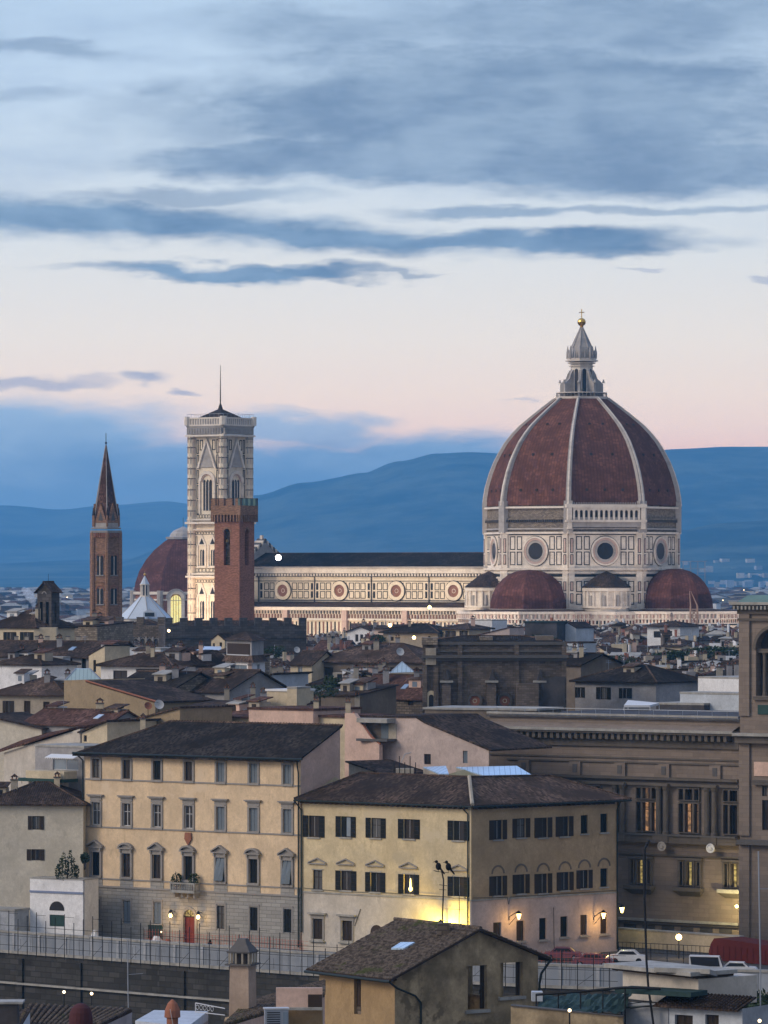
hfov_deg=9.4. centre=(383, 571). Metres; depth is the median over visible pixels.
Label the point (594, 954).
safety net
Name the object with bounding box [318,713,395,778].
house
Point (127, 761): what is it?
window
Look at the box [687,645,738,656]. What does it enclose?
shrub
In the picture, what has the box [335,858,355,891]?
window
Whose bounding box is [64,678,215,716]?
blank walled house
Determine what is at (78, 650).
house
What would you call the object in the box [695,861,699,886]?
window
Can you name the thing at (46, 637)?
crenellated wall
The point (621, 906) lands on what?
street lamp
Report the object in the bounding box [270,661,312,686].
house
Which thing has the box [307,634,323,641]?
house
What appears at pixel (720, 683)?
house
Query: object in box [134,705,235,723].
house
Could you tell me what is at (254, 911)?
window
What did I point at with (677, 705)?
house
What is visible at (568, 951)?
parked car
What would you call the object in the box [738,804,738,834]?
window
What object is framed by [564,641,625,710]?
house
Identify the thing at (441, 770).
roof light
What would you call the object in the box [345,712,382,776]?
sloping gable wall
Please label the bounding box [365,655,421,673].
house
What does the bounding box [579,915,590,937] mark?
window
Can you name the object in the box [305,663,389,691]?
house
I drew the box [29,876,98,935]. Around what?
white lodge
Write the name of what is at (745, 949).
tarpaulin shed
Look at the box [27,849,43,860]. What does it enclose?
window
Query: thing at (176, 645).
house
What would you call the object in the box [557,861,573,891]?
window
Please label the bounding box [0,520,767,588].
hills
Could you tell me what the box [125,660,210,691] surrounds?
house
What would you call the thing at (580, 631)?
house
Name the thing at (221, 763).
window
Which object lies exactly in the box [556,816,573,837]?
window
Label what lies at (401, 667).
glass pyramid
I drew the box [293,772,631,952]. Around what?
corner house
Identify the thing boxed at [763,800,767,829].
window
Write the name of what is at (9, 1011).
roof hut
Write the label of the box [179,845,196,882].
window
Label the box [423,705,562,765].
house
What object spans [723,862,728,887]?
window
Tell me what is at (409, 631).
house
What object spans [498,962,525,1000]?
window
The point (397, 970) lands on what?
foreground house
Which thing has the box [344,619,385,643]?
house
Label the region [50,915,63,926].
window
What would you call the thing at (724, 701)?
house
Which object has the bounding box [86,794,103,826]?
window
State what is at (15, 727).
house
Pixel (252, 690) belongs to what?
chimney
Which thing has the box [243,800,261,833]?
window
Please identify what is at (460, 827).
window
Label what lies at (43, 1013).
tiled roof
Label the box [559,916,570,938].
window
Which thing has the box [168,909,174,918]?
wall lantern
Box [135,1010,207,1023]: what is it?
flat roof
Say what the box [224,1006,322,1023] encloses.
roof wall
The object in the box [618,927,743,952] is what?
garden wall
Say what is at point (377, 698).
house
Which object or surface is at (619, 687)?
house
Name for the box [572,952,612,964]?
parked car
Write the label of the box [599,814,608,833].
window
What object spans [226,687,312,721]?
house
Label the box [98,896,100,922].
window
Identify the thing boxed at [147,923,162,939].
news kiosk
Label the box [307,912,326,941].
window
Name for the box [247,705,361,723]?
house
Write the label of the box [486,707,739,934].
library
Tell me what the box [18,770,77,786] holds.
balcony terrace
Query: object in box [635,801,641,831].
window
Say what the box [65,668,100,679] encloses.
glass cupola
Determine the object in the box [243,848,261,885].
window
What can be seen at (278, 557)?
floodlight
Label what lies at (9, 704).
window
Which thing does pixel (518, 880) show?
window
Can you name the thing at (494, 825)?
window
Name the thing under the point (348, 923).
window
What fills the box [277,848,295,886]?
window
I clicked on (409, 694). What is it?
house
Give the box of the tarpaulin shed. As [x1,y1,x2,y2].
[709,937,767,964]
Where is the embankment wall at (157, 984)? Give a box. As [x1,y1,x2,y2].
[0,929,767,1023]
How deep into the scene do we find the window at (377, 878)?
512.96 m
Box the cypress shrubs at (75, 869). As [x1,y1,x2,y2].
[55,850,79,878]
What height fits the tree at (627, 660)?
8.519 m
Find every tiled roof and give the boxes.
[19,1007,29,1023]
[26,1002,131,1023]
[223,979,325,1023]
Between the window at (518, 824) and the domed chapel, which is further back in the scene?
the domed chapel
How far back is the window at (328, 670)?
716.71 m
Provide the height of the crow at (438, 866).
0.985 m
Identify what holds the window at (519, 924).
in the corner house at (539, 852)
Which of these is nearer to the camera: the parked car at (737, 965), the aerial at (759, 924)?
the aerial at (759, 924)
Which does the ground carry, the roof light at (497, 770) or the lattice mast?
the lattice mast
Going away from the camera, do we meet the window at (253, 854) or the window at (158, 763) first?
the window at (253, 854)
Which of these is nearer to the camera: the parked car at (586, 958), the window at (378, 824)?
the parked car at (586, 958)
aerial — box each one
[127,940,142,1007]
[434,870,447,922]
[458,895,463,924]
[628,840,653,1023]
[758,851,760,1005]
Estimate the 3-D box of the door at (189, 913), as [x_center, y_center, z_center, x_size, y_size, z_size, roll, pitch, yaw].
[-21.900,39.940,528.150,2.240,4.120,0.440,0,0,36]
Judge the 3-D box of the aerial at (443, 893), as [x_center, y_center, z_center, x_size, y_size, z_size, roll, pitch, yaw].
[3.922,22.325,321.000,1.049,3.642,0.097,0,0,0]
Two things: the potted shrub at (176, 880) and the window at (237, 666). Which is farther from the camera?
the window at (237, 666)
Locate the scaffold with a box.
[682,561,704,581]
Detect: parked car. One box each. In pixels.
[544,946,583,959]
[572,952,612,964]
[607,949,644,962]
[689,955,726,967]
[723,961,757,968]
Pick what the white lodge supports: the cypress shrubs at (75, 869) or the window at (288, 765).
the cypress shrubs at (75, 869)
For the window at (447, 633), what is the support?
in the house at (472, 628)
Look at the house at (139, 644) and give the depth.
875.78 m
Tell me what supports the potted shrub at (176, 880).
on the yellow palazzo
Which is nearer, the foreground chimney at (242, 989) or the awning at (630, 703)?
the foreground chimney at (242, 989)
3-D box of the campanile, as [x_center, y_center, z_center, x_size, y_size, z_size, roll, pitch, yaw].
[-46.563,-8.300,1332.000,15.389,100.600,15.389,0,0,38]
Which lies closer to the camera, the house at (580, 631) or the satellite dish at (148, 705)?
the satellite dish at (148, 705)
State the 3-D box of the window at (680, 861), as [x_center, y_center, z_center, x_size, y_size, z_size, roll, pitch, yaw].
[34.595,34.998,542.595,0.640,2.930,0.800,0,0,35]
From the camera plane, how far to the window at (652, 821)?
544.84 m
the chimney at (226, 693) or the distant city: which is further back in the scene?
the distant city
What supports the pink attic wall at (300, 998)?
on the tiled roof at (254, 1015)
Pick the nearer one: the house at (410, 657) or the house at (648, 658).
the house at (410, 657)
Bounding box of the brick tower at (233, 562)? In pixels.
[211,498,257,619]
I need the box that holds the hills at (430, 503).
[0,447,767,585]
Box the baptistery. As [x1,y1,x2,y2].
[122,573,171,621]
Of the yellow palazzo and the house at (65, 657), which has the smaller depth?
the yellow palazzo
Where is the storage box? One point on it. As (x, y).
(539, 998)
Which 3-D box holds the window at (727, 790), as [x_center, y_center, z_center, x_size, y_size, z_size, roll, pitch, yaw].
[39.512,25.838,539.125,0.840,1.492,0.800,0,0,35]
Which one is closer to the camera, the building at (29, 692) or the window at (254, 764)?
the window at (254, 764)
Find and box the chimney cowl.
[164,999,179,1023]
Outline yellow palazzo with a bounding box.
[72,720,342,949]
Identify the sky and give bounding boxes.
[0,0,767,508]
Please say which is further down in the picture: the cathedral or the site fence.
the site fence
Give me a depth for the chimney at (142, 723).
548.00 m
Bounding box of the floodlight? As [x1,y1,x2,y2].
[276,555,280,565]
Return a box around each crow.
[434,860,444,873]
[443,860,454,874]
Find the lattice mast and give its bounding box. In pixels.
[689,591,698,623]
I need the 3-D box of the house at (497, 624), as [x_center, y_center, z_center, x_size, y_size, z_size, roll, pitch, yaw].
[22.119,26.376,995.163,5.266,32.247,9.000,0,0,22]
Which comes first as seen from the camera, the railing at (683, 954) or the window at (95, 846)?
the railing at (683, 954)
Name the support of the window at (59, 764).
in the house at (42, 751)
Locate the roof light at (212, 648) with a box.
[197,646,220,649]
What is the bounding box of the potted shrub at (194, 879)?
[188,873,199,882]
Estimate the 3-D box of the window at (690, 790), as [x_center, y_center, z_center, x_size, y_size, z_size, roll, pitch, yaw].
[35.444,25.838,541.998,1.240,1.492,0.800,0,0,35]
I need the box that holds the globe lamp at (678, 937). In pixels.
[676,934,681,957]
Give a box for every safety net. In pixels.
[146,929,307,948]
[538,950,613,964]
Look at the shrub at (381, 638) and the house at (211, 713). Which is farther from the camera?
the shrub at (381, 638)
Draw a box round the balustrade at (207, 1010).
[195,1003,224,1015]
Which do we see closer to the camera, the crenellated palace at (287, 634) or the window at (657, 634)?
the crenellated palace at (287, 634)
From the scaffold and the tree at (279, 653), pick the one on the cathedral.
the scaffold
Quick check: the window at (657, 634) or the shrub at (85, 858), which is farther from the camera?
the window at (657, 634)
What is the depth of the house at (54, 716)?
571.32 m
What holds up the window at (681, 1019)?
in the white low house at (691, 994)
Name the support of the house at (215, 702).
on the ground
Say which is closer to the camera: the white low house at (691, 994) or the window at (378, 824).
the white low house at (691, 994)
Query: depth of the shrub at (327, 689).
589.54 m
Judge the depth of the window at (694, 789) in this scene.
541.26 m
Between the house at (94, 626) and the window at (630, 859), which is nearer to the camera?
the window at (630, 859)
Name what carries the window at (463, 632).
in the house at (472, 628)
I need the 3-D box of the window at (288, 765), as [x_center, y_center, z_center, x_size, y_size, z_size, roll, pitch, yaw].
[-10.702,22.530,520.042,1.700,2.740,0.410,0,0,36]
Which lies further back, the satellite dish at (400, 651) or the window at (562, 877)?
the satellite dish at (400, 651)
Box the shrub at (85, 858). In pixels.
[80,852,89,869]
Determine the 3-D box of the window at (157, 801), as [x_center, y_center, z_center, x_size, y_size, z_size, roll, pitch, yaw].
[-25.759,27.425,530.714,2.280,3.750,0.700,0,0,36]
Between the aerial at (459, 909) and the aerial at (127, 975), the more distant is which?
the aerial at (459, 909)
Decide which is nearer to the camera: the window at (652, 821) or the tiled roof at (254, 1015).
the tiled roof at (254, 1015)
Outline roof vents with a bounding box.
[396,752,415,773]
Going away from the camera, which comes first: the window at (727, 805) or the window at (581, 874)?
the window at (581, 874)
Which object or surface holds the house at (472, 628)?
on the ground
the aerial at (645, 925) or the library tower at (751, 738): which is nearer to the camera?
the aerial at (645, 925)
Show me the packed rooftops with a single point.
(718, 633)
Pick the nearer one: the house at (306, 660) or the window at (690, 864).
the window at (690, 864)
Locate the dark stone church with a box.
[422,635,567,712]
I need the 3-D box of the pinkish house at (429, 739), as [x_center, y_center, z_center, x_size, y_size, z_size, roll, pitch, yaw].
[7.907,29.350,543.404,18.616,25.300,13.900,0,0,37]
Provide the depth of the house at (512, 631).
971.71 m
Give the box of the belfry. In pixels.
[34,574,62,639]
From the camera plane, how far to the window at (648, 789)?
545.51 m
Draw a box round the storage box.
[531,991,542,1000]
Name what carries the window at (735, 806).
in the library
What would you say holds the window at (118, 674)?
in the house at (146, 657)
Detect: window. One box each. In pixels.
[3,632,15,639]
[3,701,13,712]
[20,632,33,639]
[25,701,29,712]
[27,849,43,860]
[28,816,43,829]
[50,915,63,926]
[54,758,77,769]
[82,659,85,667]
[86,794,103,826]
[86,840,103,877]
[89,756,101,779]
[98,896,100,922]
[114,670,126,678]
[117,795,134,828]
[117,842,133,879]
[120,757,131,780]
[121,897,131,924]
[147,796,164,829]
[147,842,164,880]
[150,758,162,781]
[152,899,161,923]
[179,797,196,830]
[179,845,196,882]
[182,759,194,782]
[210,798,228,831]
[210,845,228,883]
[214,760,226,783]
[215,902,225,929]
[235,665,246,668]
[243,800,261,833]
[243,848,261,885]
[247,761,259,784]
[248,904,258,931]
[277,801,294,834]
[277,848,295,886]
[281,762,293,786]
[282,906,292,933]
[303,815,324,838]
[307,858,325,890]
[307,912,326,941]
[325,667,332,674]
[335,816,355,838]
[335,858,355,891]
[336,914,355,943]
[356,979,360,1013]
[365,818,385,839]
[365,860,384,893]
[398,819,419,840]
[398,862,418,895]
[425,754,430,763]
[445,631,455,636]
[447,820,468,841]
[447,864,468,897]
[459,631,467,635]
[464,751,467,762]
[465,965,490,1013]
[467,693,481,705]
[489,820,506,840]
[489,865,506,896]
[493,922,499,934]
[497,693,511,705]
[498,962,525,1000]
[513,818,529,838]
[513,863,529,894]
[515,921,527,942]
[535,817,551,838]
[535,863,551,894]
[538,918,548,941]
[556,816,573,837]
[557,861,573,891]
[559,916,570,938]
[575,687,584,697]
[577,859,592,889]
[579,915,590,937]
[580,815,589,834]
[596,687,610,698]
[598,858,610,888]
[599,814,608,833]
[599,913,609,935]
[619,688,631,698]
[629,858,634,883]
[635,786,641,798]
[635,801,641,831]
[636,859,643,883]
[641,786,650,799]
[641,801,650,831]
[646,859,650,884]
[650,787,655,799]
[650,801,655,831]
[654,631,660,637]
[677,788,683,800]
[677,802,683,832]
[677,1015,692,1023]
[678,860,683,885]
[684,788,692,800]
[684,802,693,833]
[685,861,692,885]
[693,788,699,800]
[693,802,699,833]
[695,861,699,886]
[707,1015,718,1023]
[722,789,728,801]
[722,803,728,834]
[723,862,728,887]
[728,789,737,802]
[728,804,737,834]
[730,863,737,887]
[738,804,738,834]
[763,786,766,795]
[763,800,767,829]
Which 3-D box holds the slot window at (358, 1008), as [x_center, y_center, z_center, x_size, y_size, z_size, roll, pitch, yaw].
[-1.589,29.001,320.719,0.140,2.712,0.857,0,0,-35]
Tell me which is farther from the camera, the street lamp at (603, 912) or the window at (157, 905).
the window at (157, 905)
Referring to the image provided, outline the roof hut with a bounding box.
[0,999,24,1023]
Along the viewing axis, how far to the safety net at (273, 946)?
495.33 m
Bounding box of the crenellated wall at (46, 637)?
[14,636,80,639]
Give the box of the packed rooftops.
[178,616,738,669]
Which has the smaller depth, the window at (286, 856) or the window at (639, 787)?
the window at (286, 856)
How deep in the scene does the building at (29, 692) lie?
603.08 m
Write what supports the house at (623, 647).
on the ground
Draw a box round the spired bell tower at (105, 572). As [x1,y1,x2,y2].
[90,442,121,620]
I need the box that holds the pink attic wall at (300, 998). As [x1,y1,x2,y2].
[276,987,321,1009]
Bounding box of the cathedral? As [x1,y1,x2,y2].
[254,309,738,635]
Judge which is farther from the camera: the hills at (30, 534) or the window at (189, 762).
the hills at (30, 534)
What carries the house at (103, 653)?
on the ground
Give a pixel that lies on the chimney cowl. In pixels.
(172, 1013)
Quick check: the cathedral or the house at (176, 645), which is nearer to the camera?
the house at (176, 645)
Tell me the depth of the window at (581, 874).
515.22 m
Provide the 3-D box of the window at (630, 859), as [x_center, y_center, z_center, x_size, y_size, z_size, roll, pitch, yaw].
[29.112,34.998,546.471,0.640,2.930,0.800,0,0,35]
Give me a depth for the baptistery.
1421.52 m
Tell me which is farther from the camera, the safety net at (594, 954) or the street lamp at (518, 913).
the street lamp at (518, 913)
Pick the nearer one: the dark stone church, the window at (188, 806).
the window at (188, 806)
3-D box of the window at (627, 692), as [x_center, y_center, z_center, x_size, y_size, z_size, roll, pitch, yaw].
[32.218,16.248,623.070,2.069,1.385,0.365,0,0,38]
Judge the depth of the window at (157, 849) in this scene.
530.79 m
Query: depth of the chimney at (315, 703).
551.00 m
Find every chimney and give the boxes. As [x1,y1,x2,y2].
[139,713,145,729]
[224,683,229,699]
[225,938,260,1016]
[250,682,255,698]
[313,695,318,707]
[345,696,350,712]
[354,690,359,706]
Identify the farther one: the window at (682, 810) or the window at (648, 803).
the window at (648, 803)
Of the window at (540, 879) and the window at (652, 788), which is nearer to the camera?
the window at (540, 879)
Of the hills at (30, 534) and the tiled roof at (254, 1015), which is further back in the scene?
the hills at (30, 534)
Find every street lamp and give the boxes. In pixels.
[509,910,521,924]
[594,910,606,923]
[618,903,624,912]
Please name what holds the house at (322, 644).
on the ground
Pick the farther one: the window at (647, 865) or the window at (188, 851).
the window at (647, 865)
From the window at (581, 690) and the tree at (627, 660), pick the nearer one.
the window at (581, 690)
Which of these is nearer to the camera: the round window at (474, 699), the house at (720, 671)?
the round window at (474, 699)
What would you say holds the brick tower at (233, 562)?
on the ground
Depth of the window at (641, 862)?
546.04 m
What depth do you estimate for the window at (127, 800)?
533.52 m
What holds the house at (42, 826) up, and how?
on the ground
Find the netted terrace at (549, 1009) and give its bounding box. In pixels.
[511,986,660,1023]
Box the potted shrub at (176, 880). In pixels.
[171,872,181,889]
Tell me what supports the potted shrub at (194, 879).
on the yellow palazzo
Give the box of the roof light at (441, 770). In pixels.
[423,766,448,774]
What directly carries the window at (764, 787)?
in the library tower at (751, 738)
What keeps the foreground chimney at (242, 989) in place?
on the tiled roof at (254, 1015)
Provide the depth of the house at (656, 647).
977.83 m
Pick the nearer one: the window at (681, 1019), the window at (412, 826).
the window at (681, 1019)
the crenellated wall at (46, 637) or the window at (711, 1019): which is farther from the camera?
the crenellated wall at (46, 637)
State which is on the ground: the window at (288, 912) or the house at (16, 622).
the house at (16, 622)
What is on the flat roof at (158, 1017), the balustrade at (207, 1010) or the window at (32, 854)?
the balustrade at (207, 1010)
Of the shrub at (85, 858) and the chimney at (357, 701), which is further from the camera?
the chimney at (357, 701)
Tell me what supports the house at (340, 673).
on the ground
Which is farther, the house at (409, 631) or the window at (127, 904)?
the house at (409, 631)
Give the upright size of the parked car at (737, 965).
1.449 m
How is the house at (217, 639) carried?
on the ground
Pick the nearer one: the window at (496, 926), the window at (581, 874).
the window at (496, 926)
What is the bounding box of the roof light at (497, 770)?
[456,766,529,774]
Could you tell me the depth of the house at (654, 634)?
1003.23 m
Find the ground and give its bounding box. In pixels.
[520,939,767,965]
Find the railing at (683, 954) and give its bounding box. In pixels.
[618,942,709,962]
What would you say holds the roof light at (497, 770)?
on the corner house at (539, 852)
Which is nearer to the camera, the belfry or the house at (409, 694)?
the house at (409, 694)
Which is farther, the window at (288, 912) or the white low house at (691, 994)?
the window at (288, 912)
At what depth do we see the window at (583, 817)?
515.22 m
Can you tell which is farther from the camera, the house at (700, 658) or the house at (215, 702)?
the house at (700, 658)
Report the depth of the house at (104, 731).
551.55 m
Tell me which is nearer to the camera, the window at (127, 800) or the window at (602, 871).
the window at (602, 871)
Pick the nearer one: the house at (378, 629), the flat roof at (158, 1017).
the flat roof at (158, 1017)
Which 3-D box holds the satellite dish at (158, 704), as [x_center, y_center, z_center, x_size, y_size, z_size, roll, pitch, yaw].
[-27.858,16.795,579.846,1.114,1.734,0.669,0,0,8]
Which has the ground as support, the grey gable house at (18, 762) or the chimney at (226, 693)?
the grey gable house at (18, 762)
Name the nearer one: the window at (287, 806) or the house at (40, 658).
the window at (287, 806)
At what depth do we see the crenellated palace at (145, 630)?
938.63 m
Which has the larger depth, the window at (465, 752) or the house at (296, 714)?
the house at (296, 714)
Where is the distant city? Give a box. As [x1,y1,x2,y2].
[0,559,767,623]
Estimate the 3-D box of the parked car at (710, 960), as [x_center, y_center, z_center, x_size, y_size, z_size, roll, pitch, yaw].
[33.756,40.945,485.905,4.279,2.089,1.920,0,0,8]
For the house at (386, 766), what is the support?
on the ground
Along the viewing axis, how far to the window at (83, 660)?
668.13 m
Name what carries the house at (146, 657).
on the ground
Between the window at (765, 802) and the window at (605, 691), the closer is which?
the window at (765, 802)
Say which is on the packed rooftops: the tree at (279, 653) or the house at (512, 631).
the tree at (279, 653)
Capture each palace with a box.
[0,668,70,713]
[115,617,165,646]
[158,618,306,656]
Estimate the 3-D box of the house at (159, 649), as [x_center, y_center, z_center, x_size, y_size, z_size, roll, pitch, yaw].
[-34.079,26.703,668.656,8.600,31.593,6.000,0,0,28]
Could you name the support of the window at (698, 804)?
in the library
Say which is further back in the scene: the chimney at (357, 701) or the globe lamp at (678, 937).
the chimney at (357, 701)
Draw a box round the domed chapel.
[130,527,187,622]
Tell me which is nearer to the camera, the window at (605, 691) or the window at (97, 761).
the window at (97, 761)
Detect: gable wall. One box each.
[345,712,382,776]
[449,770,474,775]
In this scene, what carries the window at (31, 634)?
in the house at (16, 622)
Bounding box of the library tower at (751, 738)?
[729,595,767,939]
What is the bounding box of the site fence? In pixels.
[0,911,618,991]
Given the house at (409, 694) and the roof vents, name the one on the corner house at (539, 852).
the roof vents
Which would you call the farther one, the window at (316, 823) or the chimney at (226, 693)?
the chimney at (226, 693)
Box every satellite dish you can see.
[144,702,151,708]
[154,700,163,708]
[396,648,403,654]
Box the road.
[255,947,767,969]
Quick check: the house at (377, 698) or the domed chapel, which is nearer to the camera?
the house at (377, 698)
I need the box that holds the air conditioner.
[263,1007,289,1023]
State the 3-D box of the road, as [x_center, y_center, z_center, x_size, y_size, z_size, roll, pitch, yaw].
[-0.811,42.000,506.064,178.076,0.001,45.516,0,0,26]
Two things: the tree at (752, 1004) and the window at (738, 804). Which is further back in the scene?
the window at (738, 804)
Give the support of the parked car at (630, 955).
on the road
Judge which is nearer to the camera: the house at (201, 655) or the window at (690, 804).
the window at (690, 804)
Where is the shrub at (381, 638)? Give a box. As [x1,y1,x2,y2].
[369,634,385,642]
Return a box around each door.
[181,907,196,942]
[370,925,379,932]
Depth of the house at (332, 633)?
1105.39 m
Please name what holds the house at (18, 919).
on the ground
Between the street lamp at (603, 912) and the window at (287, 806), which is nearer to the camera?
the street lamp at (603, 912)
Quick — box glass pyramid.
[390,661,413,673]
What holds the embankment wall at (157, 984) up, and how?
on the ground
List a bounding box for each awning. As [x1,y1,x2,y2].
[45,754,77,758]
[624,700,659,708]
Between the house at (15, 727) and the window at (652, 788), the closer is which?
the window at (652, 788)
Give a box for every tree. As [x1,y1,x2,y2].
[264,646,285,657]
[323,674,340,688]
[613,654,637,663]
[744,990,767,1007]
[751,988,767,1006]
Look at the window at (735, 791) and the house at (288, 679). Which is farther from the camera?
the house at (288, 679)
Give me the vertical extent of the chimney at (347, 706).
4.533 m
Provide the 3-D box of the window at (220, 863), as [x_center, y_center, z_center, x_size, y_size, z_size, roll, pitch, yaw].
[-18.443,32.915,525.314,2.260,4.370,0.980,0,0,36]
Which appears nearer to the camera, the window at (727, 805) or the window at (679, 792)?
the window at (727, 805)
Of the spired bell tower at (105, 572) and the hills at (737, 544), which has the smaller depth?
the spired bell tower at (105, 572)
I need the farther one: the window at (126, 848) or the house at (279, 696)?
the house at (279, 696)
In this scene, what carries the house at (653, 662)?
on the ground
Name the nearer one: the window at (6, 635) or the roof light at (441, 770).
the roof light at (441, 770)
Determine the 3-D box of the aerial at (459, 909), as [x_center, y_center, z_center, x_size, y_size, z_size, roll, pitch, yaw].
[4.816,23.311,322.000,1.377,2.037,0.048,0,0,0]
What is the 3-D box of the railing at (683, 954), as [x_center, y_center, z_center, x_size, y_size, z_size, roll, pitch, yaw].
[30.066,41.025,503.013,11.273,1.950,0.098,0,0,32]
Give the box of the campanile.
[184,365,256,619]
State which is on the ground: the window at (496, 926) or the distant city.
the distant city
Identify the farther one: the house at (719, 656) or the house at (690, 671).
the house at (719, 656)
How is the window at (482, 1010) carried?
in the foreground house at (397, 970)
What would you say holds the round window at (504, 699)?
in the dark stone church
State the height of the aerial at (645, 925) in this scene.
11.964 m
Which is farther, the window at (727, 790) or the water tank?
the window at (727, 790)
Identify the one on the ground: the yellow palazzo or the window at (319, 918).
the yellow palazzo
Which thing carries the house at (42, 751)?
on the ground
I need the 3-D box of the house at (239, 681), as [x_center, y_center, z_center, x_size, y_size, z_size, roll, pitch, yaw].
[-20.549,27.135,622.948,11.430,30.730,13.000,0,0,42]
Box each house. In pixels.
[0,602,78,639]
[0,633,136,667]
[0,643,80,688]
[0,712,48,781]
[0,718,129,790]
[0,771,90,930]
[0,906,29,930]
[24,698,138,732]
[34,743,100,791]
[53,656,70,659]
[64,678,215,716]
[73,609,133,642]
[77,718,160,742]
[88,644,130,677]
[93,641,214,678]
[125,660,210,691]
[130,647,170,654]
[134,640,142,646]
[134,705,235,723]
[159,641,179,646]
[174,700,233,707]
[178,640,224,669]
[189,660,287,699]
[210,632,233,648]
[218,648,272,674]
[222,632,267,671]
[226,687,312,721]
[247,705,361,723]
[265,688,314,705]
[270,651,294,662]
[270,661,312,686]
[276,664,289,672]
[287,650,331,682]
[287,686,310,705]
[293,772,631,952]
[304,917,552,1023]
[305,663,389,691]
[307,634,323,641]
[308,663,367,683]
[312,633,354,649]
[315,673,398,713]
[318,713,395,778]
[322,633,421,677]
[326,627,346,639]
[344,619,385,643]
[345,759,422,775]
[356,713,551,773]
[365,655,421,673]
[369,624,407,634]
[371,665,421,713]
[378,615,443,646]
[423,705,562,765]
[438,616,494,636]
[469,619,506,630]
[478,626,524,634]
[523,621,569,641]
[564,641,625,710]
[565,621,594,640]
[567,641,596,651]
[569,657,697,710]
[597,636,646,654]
[604,960,767,1023]
[642,613,703,645]
[642,651,671,664]
[644,658,688,670]
[650,637,682,651]
[656,701,709,709]
[672,650,730,664]
[676,663,712,676]
[679,691,738,710]
[690,660,724,672]
[698,676,738,691]
[702,639,738,655]
[705,659,738,675]
[710,651,735,659]
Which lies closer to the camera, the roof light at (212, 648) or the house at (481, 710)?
the house at (481, 710)
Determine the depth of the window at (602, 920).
516.85 m
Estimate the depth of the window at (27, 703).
602.20 m
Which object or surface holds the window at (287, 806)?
in the yellow palazzo
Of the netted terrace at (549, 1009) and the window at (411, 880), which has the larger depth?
the window at (411, 880)
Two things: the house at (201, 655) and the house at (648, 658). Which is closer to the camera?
the house at (201, 655)
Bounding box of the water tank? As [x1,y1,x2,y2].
[69,1003,92,1023]
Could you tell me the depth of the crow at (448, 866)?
320.92 m
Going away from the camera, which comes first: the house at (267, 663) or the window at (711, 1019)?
the window at (711, 1019)
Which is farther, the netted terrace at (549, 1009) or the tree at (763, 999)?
the tree at (763, 999)
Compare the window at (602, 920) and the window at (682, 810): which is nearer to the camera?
the window at (602, 920)
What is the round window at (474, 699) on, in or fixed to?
in the dark stone church
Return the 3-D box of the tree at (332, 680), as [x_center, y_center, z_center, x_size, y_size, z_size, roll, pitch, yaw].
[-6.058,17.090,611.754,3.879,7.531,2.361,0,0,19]
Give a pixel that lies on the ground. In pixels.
(672, 957)
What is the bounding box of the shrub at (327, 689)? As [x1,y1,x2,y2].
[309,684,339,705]
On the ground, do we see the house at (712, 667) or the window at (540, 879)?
the house at (712, 667)
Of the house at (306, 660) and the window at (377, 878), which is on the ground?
the house at (306, 660)
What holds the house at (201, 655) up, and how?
on the ground
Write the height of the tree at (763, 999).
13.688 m
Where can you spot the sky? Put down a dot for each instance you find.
(388, 227)
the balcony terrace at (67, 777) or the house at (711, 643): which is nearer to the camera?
the balcony terrace at (67, 777)
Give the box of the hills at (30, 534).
[0,501,187,563]
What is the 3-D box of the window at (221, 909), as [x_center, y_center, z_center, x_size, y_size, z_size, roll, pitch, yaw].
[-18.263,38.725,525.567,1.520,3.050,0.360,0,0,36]
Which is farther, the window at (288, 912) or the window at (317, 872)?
the window at (288, 912)
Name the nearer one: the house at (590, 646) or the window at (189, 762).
the window at (189, 762)
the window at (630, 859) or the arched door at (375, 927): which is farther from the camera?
the window at (630, 859)
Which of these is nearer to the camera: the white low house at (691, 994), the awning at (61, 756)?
the white low house at (691, 994)
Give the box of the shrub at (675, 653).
[652,650,712,660]
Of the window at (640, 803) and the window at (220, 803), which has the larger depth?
the window at (640, 803)
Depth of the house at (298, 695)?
562.98 m
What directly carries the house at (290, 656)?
on the ground
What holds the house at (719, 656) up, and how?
on the ground
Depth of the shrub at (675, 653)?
859.11 m

